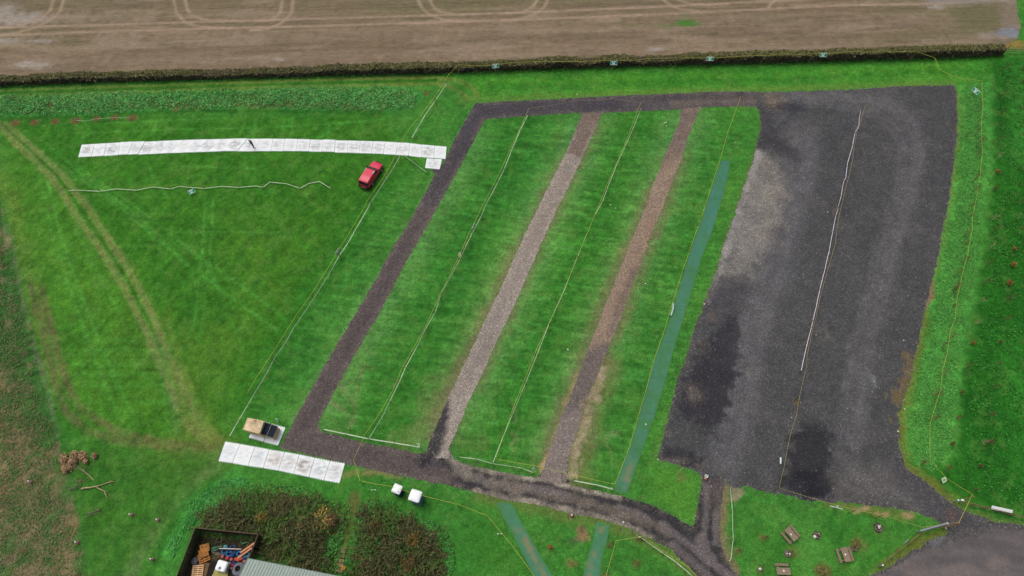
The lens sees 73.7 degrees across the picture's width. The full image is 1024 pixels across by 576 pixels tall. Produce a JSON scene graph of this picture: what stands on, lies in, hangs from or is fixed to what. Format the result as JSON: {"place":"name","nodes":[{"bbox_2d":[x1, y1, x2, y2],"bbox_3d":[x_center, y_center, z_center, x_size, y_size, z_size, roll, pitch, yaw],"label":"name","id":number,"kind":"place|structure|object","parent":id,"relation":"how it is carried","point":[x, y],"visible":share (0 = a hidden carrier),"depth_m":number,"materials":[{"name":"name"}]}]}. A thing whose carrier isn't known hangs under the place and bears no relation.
{"place":"outdoors","nodes":[
{"label":"outdoors","id":0,"kind":"place"},
{"bbox_2d":[239,558,336,575],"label":"storage building","id":1,"kind":"structure","parent":0,"point":[252,567],"depth_m":71.92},
{"bbox_2d":[0,0,1020,77],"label":"ploughed field","id":2,"kind":"structure","parent":0,"point":[51,36],"depth_m":113.72,"materials":[{"name":"soil"}]},
{"bbox_2d":[0,0,1023,575],"bbox_3d":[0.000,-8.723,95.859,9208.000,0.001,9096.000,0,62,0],"label":"ground","id":3,"kind":"structure","parent":0,"point":[156,320],"depth_m":90.05,"materials":[{"name":"green plant"}]},
{"bbox_2d":[0,224,83,575],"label":"field weeds","id":4,"kind":"object","parent":3,"relation":"on","point":[22,520],"visible":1,"depth_m":80.02,"materials":[{"name":"green plant"}]},
{"bbox_2d":[58,450,96,480],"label":"felled tree","id":5,"kind":"object","parent":3,"relation":"on","point":[69,462],"visible":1,"depth_m":80.35,"materials":[{"name":"brown plant"}]},
{"bbox_2d":[78,144,93,157],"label":"roadway panel","id":6,"kind":"object","parent":3,"relation":"on","point":[86,150],"visible":1,"depth_m":101.94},
{"bbox_2d":[81,480,114,497],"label":"cut limb","id":7,"kind":"object","parent":3,"relation":"on","point":[97,486],"visible":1,"depth_m":79.07,"materials":[{"name":"brown wood"}]},
{"bbox_2d":[92,143,105,156],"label":"roadway panel","id":8,"kind":"object","parent":3,"relation":"on","point":[98,149],"visible":1,"depth_m":101.98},
{"bbox_2d":[104,142,119,155],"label":"roadway panel","id":9,"kind":"object","parent":3,"relation":"on","point":[111,149],"visible":1,"depth_m":102.03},
{"bbox_2d":[118,141,131,154],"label":"roadway panel","id":10,"kind":"object","parent":3,"relation":"on","point":[124,147],"visible":1,"depth_m":102.20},
{"bbox_2d":[128,141,144,154],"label":"roadway panel","id":11,"kind":"object","parent":3,"relation":"on","point":[136,147],"visible":1,"depth_m":102.20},
{"bbox_2d":[138,141,157,154],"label":"roadway panel","id":12,"kind":"object","parent":3,"relation":"on","point":[147,147],"visible":1,"depth_m":102.20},
{"bbox_2d":[149,140,170,153],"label":"roadway panel","id":13,"kind":"object","parent":3,"relation":"on","point":[159,147],"visible":1,"depth_m":102.29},
{"bbox_2d":[160,140,183,153],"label":"roadway panel","id":14,"kind":"object","parent":3,"relation":"on","point":[171,146],"visible":1,"depth_m":102.28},
{"bbox_2d":[170,139,195,152],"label":"roadway panel","id":15,"kind":"object","parent":3,"relation":"on","point":[183,146],"visible":1,"depth_m":102.29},
{"bbox_2d":[176,527,201,575],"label":"board fence","id":16,"kind":"object","parent":3,"relation":"on","point":[193,541],"visible":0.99,"depth_m":75.00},
{"bbox_2d":[191,557,198,564],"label":"rubbish sack","id":17,"kind":"object","parent":3,"relation":"on","point":[194,560],"visible":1,"depth_m":75.19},
{"bbox_2d":[183,139,208,152],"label":"roadway panel","id":18,"kind":"object","parent":3,"relation":"on","point":[195,145],"visible":1,"depth_m":102.37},
{"bbox_2d":[68,181,330,191],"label":"tape fence","id":19,"kind":"object","parent":3,"relation":"on","point":[203,187],"visible":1,"depth_m":98.58,"materials":[{"name":"white plastic"}]},
{"bbox_2d":[194,562,209,575],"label":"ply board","id":20,"kind":"object","parent":3,"relation":"on","point":[206,567],"visible":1,"depth_m":75.17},
{"bbox_2d":[192,565,203,575],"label":"pallet","id":21,"kind":"object","parent":20,"relation":"on","point":[193,571],"visible":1,"depth_m":74.93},
{"bbox_2d":[197,554,209,563],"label":"pallet","id":22,"kind":"object","parent":20,"relation":"on","point":[200,560],"visible":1,"depth_m":75.44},
{"bbox_2d":[198,548,208,557],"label":"pallet","id":23,"kind":"object","parent":22,"relation":"on","point":[203,553],"visible":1,"depth_m":75.43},
{"bbox_2d":[199,543,209,552],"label":"pallet","id":24,"kind":"object","parent":23,"relation":"on","point":[205,545],"visible":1,"depth_m":75.60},
{"bbox_2d":[195,139,220,152],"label":"roadway panel","id":25,"kind":"object","parent":3,"relation":"on","point":[208,145],"visible":1,"depth_m":102.38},
{"bbox_2d":[166,476,250,556],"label":"verge weeds","id":26,"kind":"object","parent":3,"relation":"on","point":[196,509],"visible":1,"depth_m":78.29,"materials":[{"name":"green plant"}]},
{"bbox_2d":[0,84,424,115],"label":"weeds","id":27,"kind":"object","parent":3,"relation":"on","point":[283,93],"visible":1,"depth_m":106.35,"materials":[{"name":"green plant"}]},
{"bbox_2d":[208,138,233,151],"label":"roadway panel","id":28,"kind":"object","parent":3,"relation":"on","point":[220,145],"visible":1,"depth_m":102.37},
{"bbox_2d":[215,560,230,572],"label":"water tank","id":29,"kind":"object","parent":3,"relation":"on","point":[222,566],"visible":1,"depth_m":74.47,"materials":[{"name":"white plastic"}]},
{"bbox_2d":[195,527,261,535],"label":"board fence","id":30,"kind":"object","parent":3,"relation":"on","point":[230,532],"visible":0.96,"depth_m":75.56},
{"bbox_2d":[219,441,239,462],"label":"roadway panel","id":31,"kind":"object","parent":3,"relation":"on","point":[228,452],"visible":1,"depth_m":81.09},
{"bbox_2d":[221,138,246,151],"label":"roadway panel","id":32,"kind":"object","parent":3,"relation":"on","point":[235,144],"visible":1,"depth_m":102.38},
{"bbox_2d":[232,562,243,575],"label":"hose coil","id":33,"kind":"object","parent":3,"relation":"on","point":[240,564],"visible":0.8,"depth_m":74.95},
{"bbox_2d":[232,444,254,465],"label":"roadway panel","id":34,"kind":"object","parent":3,"relation":"on","point":[243,455],"visible":1,"depth_m":80.93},
{"bbox_2d":[238,139,259,151],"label":"roadway panel","id":35,"kind":"object","parent":3,"relation":"on","point":[246,146],"visible":1,"depth_m":102.28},
{"bbox_2d":[248,535,261,558],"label":"board fence","id":36,"kind":"object","parent":3,"relation":"on","point":[256,542],"visible":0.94,"depth_m":75.15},
{"bbox_2d":[248,446,268,467],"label":"roadway panel","id":37,"kind":"object","parent":3,"relation":"on","point":[258,457],"visible":1,"depth_m":80.82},
{"bbox_2d":[249,421,269,441],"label":"roadway panel","id":38,"kind":"object","parent":3,"relation":"on","point":[259,438],"visible":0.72,"depth_m":81.92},
{"bbox_2d":[243,418,279,439],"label":"plywood shed","id":39,"kind":"structure","parent":38,"relation":"on","point":[259,428],"depth_m":80.92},
{"bbox_2d":[255,138,272,151],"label":"roadway panel","id":40,"kind":"object","parent":3,"relation":"on","point":[265,145],"visible":1,"depth_m":102.38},
{"bbox_2d":[189,484,353,574],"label":"brambles","id":41,"kind":"object","parent":3,"relation":"on","point":[279,508],"visible":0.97,"depth_m":76.64,"materials":[{"name":"green plant"}]},
{"bbox_2d":[255,511,272,524],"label":"fern clump","id":42,"kind":"object","parent":41,"relation":"on","point":[260,517],"visible":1,"depth_m":76.63,"materials":[{"name":"brown plant"}]},
{"bbox_2d":[311,504,333,533],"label":"fern clump","id":43,"kind":"object","parent":41,"relation":"on","point":[320,514],"visible":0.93,"depth_m":76.55,"materials":[{"name":"brown plant"}]},
{"bbox_2d":[323,512,340,528],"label":"fern clump","id":44,"kind":"object","parent":41,"relation":"on","point":[333,519],"visible":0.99,"depth_m":76.51,"materials":[{"name":"brown plant"}]},
{"bbox_2d":[264,449,283,470],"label":"roadway panel","id":45,"kind":"object","parent":3,"relation":"on","point":[273,459],"visible":1,"depth_m":80.70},
{"bbox_2d":[264,424,284,445],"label":"roadway panel","id":46,"kind":"object","parent":3,"relation":"on","point":[278,438],"visible":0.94,"depth_m":81.86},
{"bbox_2d":[198,482,352,572],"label":"nettles","id":47,"kind":"object","parent":3,"relation":"on","point":[249,489],"visible":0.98,"depth_m":78.64,"materials":[{"name":"green plant"}]},
{"bbox_2d":[271,139,284,151],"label":"roadway panel","id":48,"kind":"object","parent":3,"relation":"on","point":[277,145],"visible":1,"depth_m":102.37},
{"bbox_2d":[279,452,298,473],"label":"roadway panel","id":49,"kind":"object","parent":3,"relation":"on","point":[288,462],"visible":1,"depth_m":80.54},
{"bbox_2d":[283,138,297,151],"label":"roadway panel","id":50,"kind":"object","parent":3,"relation":"on","point":[290,144],"visible":1,"depth_m":102.38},
{"bbox_2d":[296,139,309,151],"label":"roadway panel","id":51,"kind":"object","parent":3,"relation":"on","point":[303,145],"visible":1,"depth_m":102.37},
{"bbox_2d":[294,454,314,476],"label":"roadway panel","id":52,"kind":"object","parent":3,"relation":"on","point":[304,465],"visible":1,"depth_m":80.38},
{"bbox_2d":[229,156,400,437],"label":"tape fence","id":53,"kind":"object","parent":3,"relation":"on","point":[309,304],"visible":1,"depth_m":89.08,"materials":[{"name":"white plastic"}]},
{"bbox_2d":[309,139,322,151],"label":"roadway panel","id":54,"kind":"object","parent":3,"relation":"on","point":[315,146],"visible":1,"depth_m":102.38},
{"bbox_2d":[309,458,329,480],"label":"roadway panel","id":55,"kind":"object","parent":3,"relation":"on","point":[319,468],"visible":1,"depth_m":80.17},
{"bbox_2d":[307,532,340,559],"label":"nettles","id":56,"kind":"object","parent":3,"relation":"on","point":[331,544],"visible":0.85,"depth_m":75.83,"materials":[{"name":"green plant"}]},
{"bbox_2d":[322,139,334,151],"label":"roadway panel","id":57,"kind":"object","parent":3,"relation":"on","point":[328,145],"visible":1,"depth_m":102.37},
{"bbox_2d":[324,461,344,482],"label":"roadway panel","id":58,"kind":"object","parent":3,"relation":"on","point":[334,471],"visible":1,"depth_m":80.00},
{"bbox_2d":[334,140,347,152],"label":"roadway panel","id":59,"kind":"object","parent":3,"relation":"on","point":[341,146],"visible":1,"depth_m":102.29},
{"bbox_2d":[247,66,458,398],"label":"rope line","id":60,"kind":"object","parent":3,"relation":"on","point":[344,240],"visible":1,"depth_m":92.34,"materials":[{"name":"beige fabric"}]},
{"bbox_2d":[347,140,359,152],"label":"roadway panel","id":61,"kind":"object","parent":3,"relation":"on","point":[353,146],"visible":1,"depth_m":102.28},
{"bbox_2d":[359,141,372,153],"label":"roadway panel","id":62,"kind":"object","parent":3,"relation":"on","point":[366,147],"visible":1,"depth_m":102.20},
{"bbox_2d":[358,161,382,189],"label":"red pickup","id":63,"kind":"object","parent":3,"relation":"on","point":[370,173],"visible":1,"depth_m":98.23,"materials":[{"name":"paint"}]},
{"bbox_2d":[323,429,420,447],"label":"tape fence","id":64,"kind":"object","parent":3,"relation":"on","point":[370,439],"visible":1,"depth_m":81.07,"materials":[{"name":"white plastic"}]},
{"bbox_2d":[372,141,384,153],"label":"roadway panel","id":65,"kind":"object","parent":3,"relation":"on","point":[378,147],"visible":1,"depth_m":102.20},
{"bbox_2d":[373,537,403,575],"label":"nettles","id":66,"kind":"object","parent":3,"relation":"on","point":[391,560],"visible":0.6,"depth_m":75.13,"materials":[{"name":"green plant"}]},
{"bbox_2d":[383,141,396,154],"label":"roadway panel","id":67,"kind":"object","parent":3,"relation":"on","point":[390,148],"visible":1,"depth_m":102.11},
{"bbox_2d":[341,493,452,575],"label":"brambles","id":68,"kind":"object","parent":3,"relation":"on","point":[388,547],"visible":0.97,"depth_m":75.41,"materials":[{"name":"green plant"}]},
{"bbox_2d":[367,518,382,532],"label":"fern clump","id":69,"kind":"object","parent":68,"relation":"on","point":[378,525],"visible":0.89,"depth_m":76.17,"materials":[{"name":"brown plant"}]},
{"bbox_2d":[398,555,419,573],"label":"fern clump","id":70,"kind":"object","parent":68,"relation":"on","point":[408,559],"visible":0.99,"depth_m":74.42,"materials":[{"name":"brown plant"}]},
{"bbox_2d":[404,531,425,550],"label":"fern clump","id":71,"kind":"object","parent":68,"relation":"on","point":[413,538],"visible":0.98,"depth_m":75.54,"materials":[{"name":"brown plant"}]},
{"bbox_2d":[391,483,404,497],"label":"portable cabin","id":72,"kind":"object","parent":3,"relation":"on","point":[396,491],"visible":1,"depth_m":77.24,"materials":[{"name":"white plastic"}]},
{"bbox_2d":[344,499,455,575],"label":"nettles","id":73,"kind":"object","parent":3,"relation":"on","point":[450,559],"visible":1,"depth_m":76.50,"materials":[{"name":"green plant"}]},
{"bbox_2d":[396,142,408,155],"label":"roadway panel","id":74,"kind":"object","parent":3,"relation":"on","point":[403,149],"visible":1,"depth_m":102.02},
{"bbox_2d":[409,143,421,157],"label":"roadway panel","id":75,"kind":"object","parent":3,"relation":"on","point":[415,150],"visible":1,"depth_m":101.94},
{"bbox_2d":[408,489,423,505],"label":"portable cabin","id":76,"kind":"object","parent":3,"relation":"on","point":[415,497],"visible":0.99,"depth_m":76.69,"materials":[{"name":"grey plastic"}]},
{"bbox_2d":[421,144,433,157],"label":"roadway panel","id":77,"kind":"object","parent":3,"relation":"on","point":[427,151],"visible":1,"depth_m":101.85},
{"bbox_2d":[412,82,446,140],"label":"tape fence","id":78,"kind":"object","parent":3,"relation":"on","point":[428,110],"visible":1,"depth_m":104.42,"materials":[{"name":"white plastic"}]},
{"bbox_2d":[425,158,441,169],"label":"roadway panel","id":79,"kind":"object","parent":3,"relation":"on","point":[433,163],"visible":1,"depth_m":100.82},
{"bbox_2d":[434,146,446,158],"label":"roadway panel","id":80,"kind":"object","parent":3,"relation":"on","point":[440,152],"visible":1,"depth_m":101.77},
{"bbox_2d":[353,111,532,573],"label":"rope line","id":81,"kind":"object","parent":3,"relation":"on","point":[404,373],"visible":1,"depth_m":81.12,"materials":[{"name":"beige fabric"}]},
{"bbox_2d":[368,115,527,438],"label":"tape fence","id":82,"kind":"object","parent":3,"relation":"on","point":[444,287],"visible":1,"depth_m":90.20,"materials":[{"name":"white plastic"}]},
{"bbox_2d":[458,456,532,473],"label":"tape fence","id":83,"kind":"object","parent":3,"relation":"on","point":[493,463],"visible":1,"depth_m":79.75,"materials":[{"name":"white plastic"}]},
{"bbox_2d":[0,42,1007,89],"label":"hedge","id":84,"kind":"object","parent":3,"relation":"on","point":[946,51],"visible":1,"depth_m":108.82,"materials":[{"name":"green plant"}]},
{"bbox_2d":[428,112,602,458],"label":"gravel lane","id":85,"kind":"structure","parent":3,"relation":"on","point":[480,353],"depth_m":91.06,"materials":[{"name":"gravel"}]},
{"bbox_2d":[497,501,551,575],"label":"walkway","id":86,"kind":"structure","parent":3,"relation":"on","point":[536,563],"depth_m":76.50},
{"bbox_2d":[493,107,641,461],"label":"tape fence","id":87,"kind":"object","parent":3,"relation":"on","point":[563,291],"visible":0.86,"depth_m":89.27,"materials":[{"name":"white plastic"}]},
{"bbox_2d":[495,103,640,486],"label":"rope line","id":88,"kind":"object","parent":3,"relation":"on","point":[548,329],"visible":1,"depth_m":84.86,"materials":[{"name":"beige fabric"}]},
{"bbox_2d":[573,480,612,490],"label":"tape fence","id":89,"kind":"object","parent":3,"relation":"on","point":[593,484],"visible":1,"depth_m":78.64,"materials":[{"name":"white plastic"}]},
{"bbox_2d":[583,522,609,575],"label":"walkway","id":90,"kind":"structure","parent":3,"relation":"on","point":[596,554],"depth_m":76.07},
{"bbox_2d":[541,107,700,483],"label":"gravel lane","id":91,"kind":"structure","parent":3,"relation":"on","point":[565,436],"depth_m":90.03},
{"bbox_2d":[606,536,692,574],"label":"rope line","id":92,"kind":"object","parent":3,"relation":"on","point":[651,542],"visible":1,"depth_m":74.39,"materials":[{"name":"brown fabric"}]},
{"bbox_2d":[281,82,1023,575],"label":"loose gravel","id":93,"kind":"structure","parent":3,"relation":"on","point":[685,348],"depth_m":86.26,"materials":[{"name":"gravel"}]},
{"bbox_2d":[642,538,691,575],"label":"tape fence","id":94,"kind":"object","parent":3,"relation":"on","point":[668,556],"visible":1,"depth_m":75.14,"materials":[{"name":"white plastic"}]},
{"bbox_2d":[614,160,730,492],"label":"walkway","id":95,"kind":"structure","parent":3,"relation":"on","point":[658,376],"depth_m":87.93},
{"bbox_2d":[615,99,739,482],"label":"rope line","id":96,"kind":"object","parent":3,"relation":"on","point":[675,292],"visible":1,"depth_m":88.89,"materials":[{"name":"brown fabric"}]},
{"bbox_2d":[469,51,981,80],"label":"rope line","id":97,"kind":"object","parent":3,"relation":"on","point":[722,57],"visible":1,"depth_m":107.91,"materials":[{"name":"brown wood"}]},
{"bbox_2d":[727,487,733,561],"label":"tape fence","id":98,"kind":"object","parent":3,"relation":"on","point":[732,524],"visible":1,"depth_m":76.85,"materials":[{"name":"brown plastic"}]},
{"bbox_2d":[775,563,790,575],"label":"picnic table","id":99,"kind":"object","parent":3,"relation":"on","point":[787,572],"visible":1,"depth_m":74.50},
{"bbox_2d":[781,525,799,543],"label":"picnic table","id":100,"kind":"object","parent":3,"relation":"on","point":[793,536],"visible":1,"depth_m":76.30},
{"bbox_2d":[813,560,830,575],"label":"grass tussock","id":101,"kind":"object","parent":3,"relation":"on","point":[822,568],"depth_m":74.77,"materials":[{"name":"green plant"}]},
{"bbox_2d":[658,85,1023,575],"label":"car park","id":102,"kind":"structure","parent":3,"relation":"on","point":[780,303],"depth_m":89.90,"materials":[{"name":"asphalt"}]},
{"bbox_2d":[799,110,860,372],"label":"tape fence","id":103,"kind":"object","parent":102,"relation":"on","point":[830,241],"visible":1,"depth_m":94.03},
{"bbox_2d":[774,104,920,526],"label":"rope line","id":104,"kind":"object","parent":102,"relation":"on","point":[807,353],"visible":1,"depth_m":83.65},
{"bbox_2d":[836,547,853,562],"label":"picnic table","id":105,"kind":"object","parent":3,"relation":"on","point":[847,556],"visible":1,"depth_m":75.32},
{"bbox_2d":[850,537,861,548],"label":"grass tussock","id":106,"kind":"object","parent":3,"relation":"on","point":[856,544],"depth_m":76.01,"materials":[{"name":"green plant"}]},
{"bbox_2d":[873,523,883,532],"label":"fire pit","id":107,"kind":"object","parent":3,"relation":"on","point":[878,527],"visible":1,"depth_m":77.11,"materials":[{"name":"grey stone"}]},
{"bbox_2d":[881,526,949,564],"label":"rail fence","id":108,"kind":"object","parent":3,"relation":"on","point":[908,542],"visible":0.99,"depth_m":75.88,"materials":[{"name":"brown wood"}]},
{"bbox_2d":[916,522,947,531],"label":"swing barrier","id":109,"kind":"object","parent":3,"relation":"on","point":[932,527],"visible":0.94,"depth_m":76.21,"materials":[{"name":"white metal"}]},
{"bbox_2d":[904,83,989,471],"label":"long grass","id":110,"kind":"structure","parent":3,"relation":"on","point":[975,105],"depth_m":89.62,"materials":[{"name":"green plant"}]},
{"bbox_2d":[875,530,1023,575],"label":"yard","id":111,"kind":"structure","parent":3,"relation":"on","point":[1005,550],"depth_m":75.64,"materials":[{"name":"asphalt"}]},
{"bbox_2d":[920,81,982,492],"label":"rope line","id":112,"kind":"object","parent":3,"relation":"on","point":[961,278],"visible":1,"depth_m":90.43,"materials":[{"name":"brown fabric"}]},
{"bbox_2d":[955,61,1023,509],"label":"dark grass","id":113,"kind":"structure","parent":3,"relation":"on","point":[1009,390],"depth_m":88.20,"materials":[{"name":"green plant"}]},
{"bbox_2d":[958,501,1023,517],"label":"rail fence","id":114,"kind":"object","parent":3,"relation":"on","point":[985,507],"visible":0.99,"depth_m":77.50,"materials":[{"name":"brown wood"}]},
{"bbox_2d":[991,506,1012,512],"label":"white banner","id":115,"kind":"object","parent":114,"relation":"attached to","point":[1002,509],"visible":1,"depth_m":77.28,"materials":[{"name":"fabric"}]},
{"bbox_2d":[280,91,767,575],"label":"gravel track","id":116,"kind":"structure","parent":0,"point":[664,527],"depth_m":81.24,"materials":[{"name":"gravel"}]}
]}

